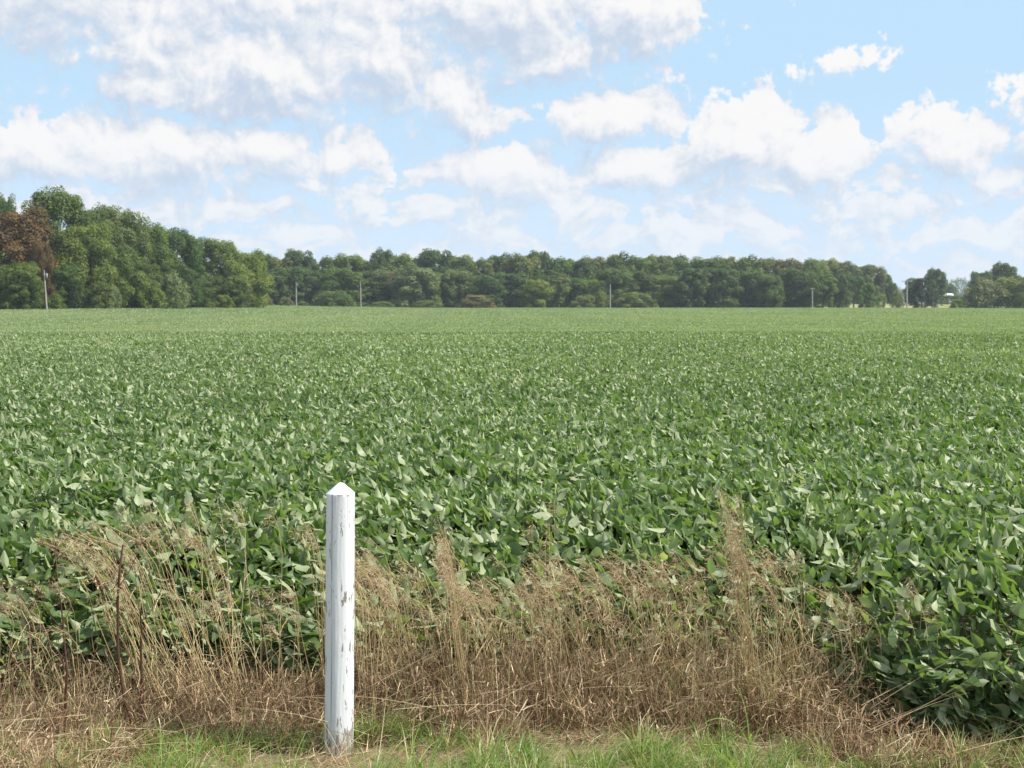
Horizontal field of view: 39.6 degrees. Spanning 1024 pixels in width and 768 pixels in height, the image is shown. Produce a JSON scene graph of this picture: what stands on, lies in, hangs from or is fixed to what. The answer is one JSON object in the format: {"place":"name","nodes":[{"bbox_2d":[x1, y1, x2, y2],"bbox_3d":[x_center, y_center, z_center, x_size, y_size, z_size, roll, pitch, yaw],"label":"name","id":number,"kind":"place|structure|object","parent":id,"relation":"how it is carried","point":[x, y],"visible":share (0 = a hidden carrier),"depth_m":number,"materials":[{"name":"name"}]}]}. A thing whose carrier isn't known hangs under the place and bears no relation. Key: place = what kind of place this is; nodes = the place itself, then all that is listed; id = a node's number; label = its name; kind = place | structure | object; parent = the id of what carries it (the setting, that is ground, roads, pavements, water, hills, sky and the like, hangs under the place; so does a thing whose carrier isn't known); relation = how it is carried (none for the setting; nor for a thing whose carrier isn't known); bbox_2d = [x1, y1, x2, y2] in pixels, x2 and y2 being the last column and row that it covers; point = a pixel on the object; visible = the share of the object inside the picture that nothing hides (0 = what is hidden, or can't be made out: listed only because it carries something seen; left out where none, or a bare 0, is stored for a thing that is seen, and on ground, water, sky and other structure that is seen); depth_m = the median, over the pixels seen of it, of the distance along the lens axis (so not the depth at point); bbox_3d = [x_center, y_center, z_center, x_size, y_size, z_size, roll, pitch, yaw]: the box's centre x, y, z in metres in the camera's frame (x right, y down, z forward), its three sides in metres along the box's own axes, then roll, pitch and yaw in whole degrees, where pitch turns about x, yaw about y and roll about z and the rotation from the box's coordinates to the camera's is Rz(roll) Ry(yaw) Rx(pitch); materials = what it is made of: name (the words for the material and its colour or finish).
{"place":"outdoors","nodes":[
{"label":"outdoors","id":0,"kind":"place"},
{"bbox_2d":[0,303,1023,767],"bbox_3d":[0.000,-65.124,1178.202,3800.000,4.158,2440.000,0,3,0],"label":"ground","id":1,"kind":"structure","parent":0,"point":[968,629],"depth_m":6.53,"materials":[{"name":"brown soil"}]},
{"bbox_2d":[0,261,44,309],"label":"broadleaf tree","id":2,"kind":"object","parent":1,"relation":"on","point":[27,283],"visible":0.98,"depth_m":285.05,"materials":[{"name":"green plant"}]},
{"bbox_2d":[0,204,66,308],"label":"broadleaf tree","id":3,"kind":"object","parent":1,"relation":"on","point":[21,234],"visible":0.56,"depth_m":295.12,"materials":[{"name":"brown plant"}]},
{"bbox_2d":[30,241,55,308],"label":"broadleaf tree","id":4,"kind":"object","parent":1,"relation":"on","point":[41,256],"visible":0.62,"depth_m":292.12,"materials":[{"name":"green plant"}]},
{"bbox_2d":[7,531,88,737],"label":"dried weed","id":5,"kind":"object","parent":1,"relation":"on","point":[65,653],"visible":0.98,"depth_m":6.37,"materials":[{"name":"brown plant"}]},
{"bbox_2d":[0,586,114,726],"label":"grass clump","id":6,"kind":"object","parent":1,"relation":"on","point":[7,614],"visible":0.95,"depth_m":6.54,"materials":[{"name":"plant"}]},
{"bbox_2d":[14,185,101,283],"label":"broadleaf tree","id":7,"kind":"object","parent":1,"relation":"on","point":[66,206],"visible":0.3,"depth_m":306.58,"materials":[{"name":"green plant"}]},
{"bbox_2d":[37,261,85,308],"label":"broadleaf tree","id":8,"kind":"object","parent":1,"relation":"on","point":[61,275],"visible":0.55,"depth_m":296.14,"materials":[{"name":"green plant"}]},
{"bbox_2d":[50,222,118,307],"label":"broadleaf tree","id":9,"kind":"object","parent":1,"relation":"on","point":[97,243],"visible":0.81,"depth_m":301.56,"materials":[{"name":"green plant"}]},
{"bbox_2d":[67,275,112,308],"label":"tree","id":10,"kind":"object","parent":1,"relation":"on","point":[93,284],"visible":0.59,"depth_m":300.59,"materials":[{"name":"green plant"}]},
{"bbox_2d":[85,202,129,267],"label":"broadleaf tree","id":11,"kind":"object","parent":1,"relation":"on","point":[103,214],"visible":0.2,"depth_m":327.05,"materials":[{"name":"green plant"}]},
{"bbox_2d":[37,524,185,724],"bbox_3d":[-1.880,1.119,6.752,0.668,0.909,0.392,1,3,17],"label":"grass clump","id":12,"kind":"object","parent":1,"relation":"on","point":[132,613],"visible":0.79,"depth_m":6.73,"materials":[{"name":"plant"}]},
{"bbox_2d":[89,244,146,307],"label":"broadleaf tree","id":13,"kind":"object","parent":1,"relation":"on","point":[124,261],"visible":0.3,"depth_m":315.75,"materials":[{"name":"green plant"}]},
{"bbox_2d":[94,534,149,734],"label":"dried weed","id":14,"kind":"object","parent":1,"relation":"on","point":[118,583],"visible":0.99,"depth_m":6.43,"materials":[{"name":"brown plant"}]},
{"bbox_2d":[100,204,156,303],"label":"broadleaf tree","id":15,"kind":"object","parent":1,"relation":"on","point":[136,239],"visible":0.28,"depth_m":331.48,"materials":[{"name":"green plant"}]},
{"bbox_2d":[34,503,229,722],"bbox_3d":[-1.765,1.075,6.664,0.896,1.006,0.414,-1,3,-16],"label":"grass clump","id":16,"kind":"object","parent":1,"relation":"on","point":[141,595],"visible":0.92,"depth_m":6.68,"materials":[{"name":"plant"}]},
{"bbox_2d":[111,263,169,307],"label":"broadleaf tree","id":17,"kind":"object","parent":1,"relation":"on","point":[151,271],"visible":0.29,"depth_m":321.37,"materials":[{"name":"green plant"}]},
{"bbox_2d":[127,561,172,730],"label":"dried weed","id":18,"kind":"object","parent":1,"relation":"on","point":[141,676],"visible":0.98,"depth_m":6.49,"materials":[{"name":"brown plant"}]},
{"bbox_2d":[135,277,168,308],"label":"shrub","id":19,"kind":"object","parent":1,"relation":"on","point":[146,289],"visible":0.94,"depth_m":315.98,"materials":[{"name":"green plant"}]},
{"bbox_2d":[139,222,178,307],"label":"broadleaf tree","id":20,"kind":"object","parent":1,"relation":"on","point":[158,240],"visible":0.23,"depth_m":341.60,"materials":[{"name":"green plant"}]},
{"bbox_2d":[157,269,190,308],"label":"shrub","id":21,"kind":"object","parent":1,"relation":"on","point":[177,299],"visible":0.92,"depth_m":320.27,"materials":[{"name":"green plant"}]},
{"bbox_2d":[158,262,202,307],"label":"broadleaf tree","id":22,"kind":"object","parent":1,"relation":"on","point":[185,272],"visible":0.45,"depth_m":337.68,"materials":[{"name":"green plant"}]},
{"bbox_2d":[161,227,205,307],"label":"broadleaf tree","id":23,"kind":"object","parent":1,"relation":"on","point":[188,249],"visible":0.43,"depth_m":351.68,"materials":[{"name":"green plant"}]},
{"bbox_2d":[192,272,221,307],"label":"broadleaf tree","id":24,"kind":"object","parent":1,"relation":"on","point":[208,293],"visible":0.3,"depth_m":358.72,"materials":[{"name":"green plant"}]},
{"bbox_2d":[137,499,286,723],"bbox_3d":[-1.433,1.055,6.737,0.718,1.038,0.428,-1,3,-19],"label":"grass clump","id":25,"kind":"object","parent":1,"relation":"on","point":[190,547],"visible":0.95,"depth_m":6.71,"materials":[{"name":"plant"}]},
{"bbox_2d":[197,236,251,307],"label":"broadleaf tree","id":26,"kind":"object","parent":1,"relation":"on","point":[214,250],"visible":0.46,"depth_m":367.14,"materials":[{"name":"green plant"}]},
{"bbox_2d":[209,272,253,307],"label":"broadleaf tree","id":27,"kind":"object","parent":1,"relation":"on","point":[239,283],"visible":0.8,"depth_m":364.92,"materials":[{"name":"green plant"}]},
{"bbox_2d":[165,586,305,726],"bbox_3d":[-1.272,1.250,6.570,0.659,0.667,0.373,0,3,0],"label":"grass clump","id":28,"kind":"object","parent":1,"relation":"on","point":[281,594],"visible":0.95,"depth_m":6.54,"materials":[{"name":"plant"}]},
{"bbox_2d":[235,248,273,307],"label":"broadleaf tree","id":29,"kind":"object","parent":1,"relation":"on","point":[254,262],"visible":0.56,"depth_m":381.73,"materials":[{"name":"green plant"}]},
{"bbox_2d":[250,271,290,304],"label":"broadleaf tree","id":30,"kind":"object","parent":1,"relation":"on","point":[273,294],"visible":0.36,"depth_m":523.79,"materials":[{"name":"green plant"}]},
{"bbox_2d":[267,266,314,304],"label":"broadleaf tree","id":31,"kind":"object","parent":1,"relation":"on","point":[292,274],"visible":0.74,"depth_m":528.21,"materials":[{"name":"green plant"}]},
{"bbox_2d":[282,248,315,285],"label":"broadleaf tree","id":32,"kind":"object","parent":1,"relation":"on","point":[296,256],"visible":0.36,"depth_m":555.75,"materials":[{"name":"green plant"}]},
{"bbox_2d":[288,519,325,693],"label":"grass clump","id":33,"kind":"object","parent":1,"relation":"on","point":[318,629],"visible":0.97,"depth_m":6.73,"materials":[{"name":"plant"}]},
{"bbox_2d":[297,271,323,304],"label":"broadleaf tree","id":34,"kind":"object","parent":1,"relation":"on","point":[315,276],"visible":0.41,"depth_m":535.53,"materials":[{"name":"green plant"}]},
{"bbox_2d":[310,290,357,306],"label":"shrub","id":35,"kind":"object","parent":1,"relation":"on","point":[327,297],"visible":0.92,"depth_m":501.99,"materials":[{"name":"green plant"}]},
{"bbox_2d":[324,482,354,756],"bbox_3d":[-0.749,1.138,6.163,0.144,1.434,0.127,0,3,0],"label":"marker post","id":36,"kind":"object","parent":1,"relation":"on","point":[339,609],"visible":0.94,"depth_m":6.11,"materials":[{"name":"white paint"}]},
{"bbox_2d":[315,267,370,305],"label":"broadleaf tree","id":37,"kind":"object","parent":1,"relation":"on","point":[344,277],"visible":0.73,"depth_m":524.21,"materials":[{"name":"green plant"}]},
{"bbox_2d":[333,253,367,292],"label":"broadleaf tree","id":38,"kind":"object","parent":1,"relation":"on","point":[347,262],"visible":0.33,"depth_m":558.39,"materials":[{"name":"green plant"}]},
{"bbox_2d":[347,270,393,306],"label":"broadleaf tree","id":39,"kind":"object","parent":1,"relation":"on","point":[375,280],"visible":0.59,"depth_m":530.40,"materials":[{"name":"green plant"}]},
{"bbox_2d":[354,537,403,732],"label":"grass clump","id":40,"kind":"object","parent":1,"relation":"on","point":[375,660],"visible":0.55,"depth_m":6.54,"materials":[{"name":"plant"}]},
{"bbox_2d":[370,247,395,303],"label":"broadleaf tree","id":41,"kind":"object","parent":1,"relation":"on","point":[381,255],"visible":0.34,"depth_m":564.91,"materials":[{"name":"green plant"}]},
{"bbox_2d":[290,560,491,725],"bbox_3d":[-0.547,1.197,6.654,0.984,0.765,0.464,0,3,0],"label":"grass clump","id":42,"kind":"object","parent":1,"relation":"on","point":[389,601],"visible":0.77,"depth_m":6.66,"materials":[{"name":"plant"}]},
{"bbox_2d":[380,253,420,305],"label":"broadleaf tree","id":43,"kind":"object","parent":1,"relation":"on","point":[402,261],"visible":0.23,"depth_m":565.23,"materials":[{"name":"green plant"}]},
{"bbox_2d":[0,243,819,307],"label":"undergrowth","id":44,"kind":"object","parent":1,"relation":"on","point":[536,277],"visible":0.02,"depth_m":548.64,"materials":[{"name":"green plant"}]},
{"bbox_2d":[388,264,441,307],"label":"broadleaf tree","id":45,"kind":"object","parent":1,"relation":"on","point":[406,293],"visible":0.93,"depth_m":525.42,"materials":[{"name":"green plant"}]},
{"bbox_2d":[418,248,457,300],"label":"broadleaf tree","id":46,"kind":"object","parent":1,"relation":"on","point":[430,257],"visible":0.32,"depth_m":567.81,"materials":[{"name":"green plant"}]},
{"bbox_2d":[422,272,457,307],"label":"broadleaf tree","id":47,"kind":"object","parent":1,"relation":"on","point":[443,287],"visible":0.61,"depth_m":534.23,"materials":[{"name":"green plant"}]},
{"bbox_2d":[4,549,877,728],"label":"loose grass stalks","id":48,"kind":"object","parent":1,"relation":"on","point":[540,614],"visible":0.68,"depth_m":6.65,"materials":[{"name":"plant"}]},
{"bbox_2d":[427,517,483,725],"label":"grass clump","id":49,"kind":"object","parent":1,"relation":"on","point":[455,623],"visible":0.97,"depth_m":6.53,"materials":[{"name":"plant"}]},
{"bbox_2d":[435,269,475,307],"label":"broadleaf tree","id":50,"kind":"object","parent":1,"relation":"on","point":[463,278],"visible":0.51,"depth_m":537.80,"materials":[{"name":"green plant"}]},
{"bbox_2d":[438,254,480,307],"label":"broadleaf tree","id":51,"kind":"object","parent":1,"relation":"on","point":[466,262],"visible":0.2,"depth_m":570.62,"materials":[{"name":"green plant"}]},
{"bbox_2d":[455,294,496,307],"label":"shrub","id":52,"kind":"object","parent":1,"relation":"on","point":[477,300],"visible":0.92,"depth_m":511.70,"materials":[{"name":"green plant"}]},
{"bbox_2d":[472,257,498,276],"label":"broadleaf tree","id":53,"kind":"object","parent":1,"relation":"on","point":[485,266],"visible":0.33,"depth_m":574.06,"materials":[{"name":"green plant"}]},
{"bbox_2d":[466,274,508,307],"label":"broadleaf tree","id":54,"kind":"object","parent":1,"relation":"on","point":[481,284],"visible":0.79,"depth_m":527.80,"materials":[{"name":"green plant"}]},
{"bbox_2d":[440,579,563,722],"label":"grass clump","id":55,"kind":"object","parent":1,"relation":"on","point":[491,616],"visible":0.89,"depth_m":6.65,"materials":[{"name":"plant"}]},
{"bbox_2d":[487,271,527,307],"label":"broadleaf tree","id":56,"kind":"object","parent":1,"relation":"on","point":[513,283],"visible":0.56,"depth_m":533.40,"materials":[{"name":"green plant"}]},
{"bbox_2d":[0,305,1023,740],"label":"soybean crop","id":57,"kind":"object","parent":1,"relation":"on","point":[832,435],"visible":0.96,"depth_m":9.59,"materials":[{"name":"green plant"}]},
{"bbox_2d":[0,578,1023,767],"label":"dry grass","id":58,"kind":"structure","parent":1,"relation":"on","point":[798,708],"depth_m":6.48,"materials":[{"name":"beige plant"}]},
{"bbox_2d":[0,685,1023,767],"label":"green grass","id":59,"kind":"structure","parent":1,"relation":"on","point":[667,761],"depth_m":6.00,"materials":[{"name":"green plant"}]},
{"bbox_2d":[499,252,541,307],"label":"broadleaf tree","id":60,"kind":"object","parent":1,"relation":"on","point":[514,262],"visible":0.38,"depth_m":550.40,"materials":[{"name":"green plant"}]},
{"bbox_2d":[518,279,555,307],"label":"broadleaf tree","id":61,"kind":"object","parent":1,"relation":"on","point":[529,291],"visible":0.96,"depth_m":524.12,"materials":[{"name":"green plant"}]},
{"bbox_2d":[514,499,563,729],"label":"grass clump","id":62,"kind":"object","parent":1,"relation":"on","point":[549,537],"visible":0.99,"depth_m":6.56,"materials":[{"name":"plant"}]},
{"bbox_2d":[526,250,555,307],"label":"broadleaf tree","id":63,"kind":"object","parent":1,"relation":"on","point":[545,260],"visible":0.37,"depth_m":553.52,"materials":[{"name":"green plant"}]},
{"bbox_2d":[537,274,571,307],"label":"broadleaf tree","id":64,"kind":"object","parent":1,"relation":"on","point":[562,288],"visible":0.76,"depth_m":531.65,"materials":[{"name":"green plant"}]},
{"bbox_2d":[546,256,585,307],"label":"broadleaf tree","id":65,"kind":"object","parent":1,"relation":"on","point":[562,266],"visible":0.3,"depth_m":553.66,"materials":[{"name":"green plant"}]},
{"bbox_2d":[565,277,598,306],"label":"broadleaf tree","id":66,"kind":"object","parent":1,"relation":"on","point":[582,284],"visible":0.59,"depth_m":535.85,"materials":[{"name":"green plant"}]},
{"bbox_2d":[565,258,598,297],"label":"broadleaf tree","id":67,"kind":"object","parent":1,"relation":"on","point":[579,263],"visible":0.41,"depth_m":556.05,"materials":[{"name":"green plant"}]},
{"bbox_2d":[480,551,696,723],"bbox_3d":[0.349,1.175,6.671,1.018,0.807,0.503,0,3,0],"label":"grass clump","id":68,"kind":"object","parent":1,"relation":"on","point":[582,641],"visible":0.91,"depth_m":6.66,"materials":[{"name":"plant"}]},
{"bbox_2d":[586,268,639,307],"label":"broadleaf tree","id":69,"kind":"object","parent":1,"relation":"on","point":[612,277],"visible":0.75,"depth_m":524.58,"materials":[{"name":"green plant"}]},
{"bbox_2d":[602,251,642,307],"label":"broadleaf tree","id":70,"kind":"object","parent":1,"relation":"on","point":[619,261],"visible":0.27,"depth_m":560.84,"materials":[{"name":"green plant"}]},
{"bbox_2d":[615,270,655,307],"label":"broadleaf tree","id":71,"kind":"object","parent":1,"relation":"on","point":[642,278],"visible":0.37,"depth_m":531.20,"materials":[{"name":"green plant"}]},
{"bbox_2d":[611,292,659,307],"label":"shrub","id":72,"kind":"object","parent":1,"relation":"on","point":[640,297],"visible":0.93,"depth_m":512.83,"materials":[{"name":"green plant"}]},
{"bbox_2d":[596,550,717,719],"bbox_3d":[0.701,1.179,6.679,0.647,0.798,0.398,1,3,19],"label":"grass clump","id":73,"kind":"object","parent":1,"relation":"on","point":[680,591],"visible":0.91,"depth_m":6.68,"materials":[{"name":"plant"}]},
{"bbox_2d":[642,254,676,305],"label":"broadleaf tree","id":74,"kind":"object","parent":1,"relation":"on","point":[664,264],"visible":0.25,"depth_m":565.94,"materials":[{"name":"green plant"}]},
{"bbox_2d":[637,274,686,307],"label":"broadleaf tree","id":75,"kind":"object","parent":1,"relation":"on","point":[666,284],"visible":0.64,"depth_m":534.44,"materials":[{"name":"green plant"}]},
{"bbox_2d":[662,253,694,301],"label":"broadleaf tree","id":76,"kind":"object","parent":1,"relation":"on","point":[679,263],"visible":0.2,"depth_m":567.81,"materials":[{"name":"green plant"}]},
{"bbox_2d":[673,267,710,307],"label":"broadleaf tree","id":77,"kind":"object","parent":1,"relation":"on","point":[690,275],"visible":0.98,"depth_m":528.14,"materials":[{"name":"green plant"}]},
{"bbox_2d":[685,256,725,306],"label":"broadleaf tree","id":78,"kind":"object","parent":1,"relation":"on","point":[697,262],"visible":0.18,"depth_m":568.72,"materials":[{"name":"green plant"}]},
{"bbox_2d":[693,264,744,307],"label":"broadleaf tree","id":79,"kind":"object","parent":1,"relation":"on","point":[726,277],"visible":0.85,"depth_m":531.26,"materials":[{"name":"green plant"}]},
{"bbox_2d":[711,486,774,734],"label":"grass clump","id":80,"kind":"object","parent":1,"relation":"on","point":[744,583],"visible":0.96,"depth_m":6.56,"materials":[{"name":"plant"}]},
{"bbox_2d":[734,269,771,307],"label":"broadleaf tree","id":81,"kind":"object","parent":1,"relation":"on","point":[748,301],"visible":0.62,"depth_m":538.17,"materials":[{"name":"green plant"}]},
{"bbox_2d":[734,254,771,292],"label":"broadleaf tree","id":82,"kind":"object","parent":1,"relation":"on","point":[750,264],"visible":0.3,"depth_m":574.07,"materials":[{"name":"green plant"}]},
{"bbox_2d":[751,274,785,307],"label":"broadleaf tree","id":83,"kind":"object","parent":1,"relation":"on","point":[773,296],"visible":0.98,"depth_m":528.90,"materials":[{"name":"green plant"}]},
{"bbox_2d":[701,538,861,726],"bbox_3d":[1.248,1.152,6.710,0.698,0.847,0.469,3,4,39],"label":"grass clump","id":84,"kind":"object","parent":1,"relation":"on","point":[774,576],"visible":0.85,"depth_m":6.63,"materials":[{"name":"plant"}]},
{"bbox_2d":[770,257,804,307],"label":"broadleaf tree","id":85,"kind":"object","parent":1,"relation":"on","point":[777,267],"visible":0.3,"depth_m":551.05,"materials":[{"name":"green plant"}]},
{"bbox_2d":[774,267,818,307],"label":"broadleaf tree","id":86,"kind":"object","parent":1,"relation":"on","point":[788,276],"visible":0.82,"depth_m":533.32,"materials":[{"name":"green plant"}]},
{"bbox_2d":[804,274,838,307],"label":"broadleaf tree","id":87,"kind":"object","parent":1,"relation":"on","point":[829,288],"visible":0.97,"depth_m":524.86,"materials":[{"name":"green plant"}]},
{"bbox_2d":[831,273,851,307],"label":"broadleaf tree","id":88,"kind":"object","parent":1,"relation":"on","point":[841,299],"visible":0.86,"depth_m":531.23,"materials":[{"name":"green plant"}]},
{"bbox_2d":[828,260,862,303],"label":"broadleaf tree","id":89,"kind":"object","parent":1,"relation":"on","point":[848,265],"visible":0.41,"depth_m":650.44,"materials":[{"name":"green plant"}]},
{"bbox_2d":[803,582,888,730],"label":"grass clump","id":90,"kind":"object","parent":1,"relation":"on","point":[842,603],"visible":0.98,"depth_m":6.56,"materials":[{"name":"plant"}]},
{"bbox_2d":[847,276,867,307],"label":"broadleaf tree","id":91,"kind":"object","parent":1,"relation":"on","point":[857,280],"visible":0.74,"depth_m":542.65,"materials":[{"name":"green plant"}]},
{"bbox_2d":[857,282,876,307],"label":"broadleaf tree","id":92,"kind":"object","parent":1,"relation":"on","point":[870,292],"visible":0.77,"depth_m":549.35,"materials":[{"name":"green plant"}]},
{"bbox_2d":[858,264,887,301],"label":"broadleaf tree","id":93,"kind":"object","parent":1,"relation":"on","point":[876,270],"visible":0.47,"depth_m":656.30,"materials":[{"name":"green plant"}]},
{"bbox_2d":[904,278,937,307],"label":"cedar tree","id":94,"kind":"object","parent":1,"relation":"on","point":[918,289],"visible":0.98,"depth_m":509.37,"materials":[{"name":"green plant"}]},
{"bbox_2d":[923,267,948,305],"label":"broadleaf tree","id":95,"kind":"object","parent":1,"relation":"on","point":[939,279],"visible":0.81,"depth_m":596.22,"materials":[{"name":"green plant"}]},
{"bbox_2d":[959,276,1002,307],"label":"shrub","id":96,"kind":"object","parent":1,"relation":"on","point":[970,298],"visible":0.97,"depth_m":501.03,"materials":[{"name":"green plant"}]},
{"bbox_2d":[985,276,1022,307],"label":"shrub","id":97,"kind":"object","parent":1,"relation":"on","point":[1011,283],"visible":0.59,"depth_m":503.53,"materials":[{"name":"green plant"}]},
{"bbox_2d":[990,261,1019,304],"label":"broadleaf tree","id":98,"kind":"object","parent":1,"relation":"on","point":[1007,272],"visible":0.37,"depth_m":595.85,"materials":[{"name":"green plant"}]},
{"bbox_2d":[0,0,1023,303],"label":"sky","id":99,"kind":"structure","parent":0,"point":[889,134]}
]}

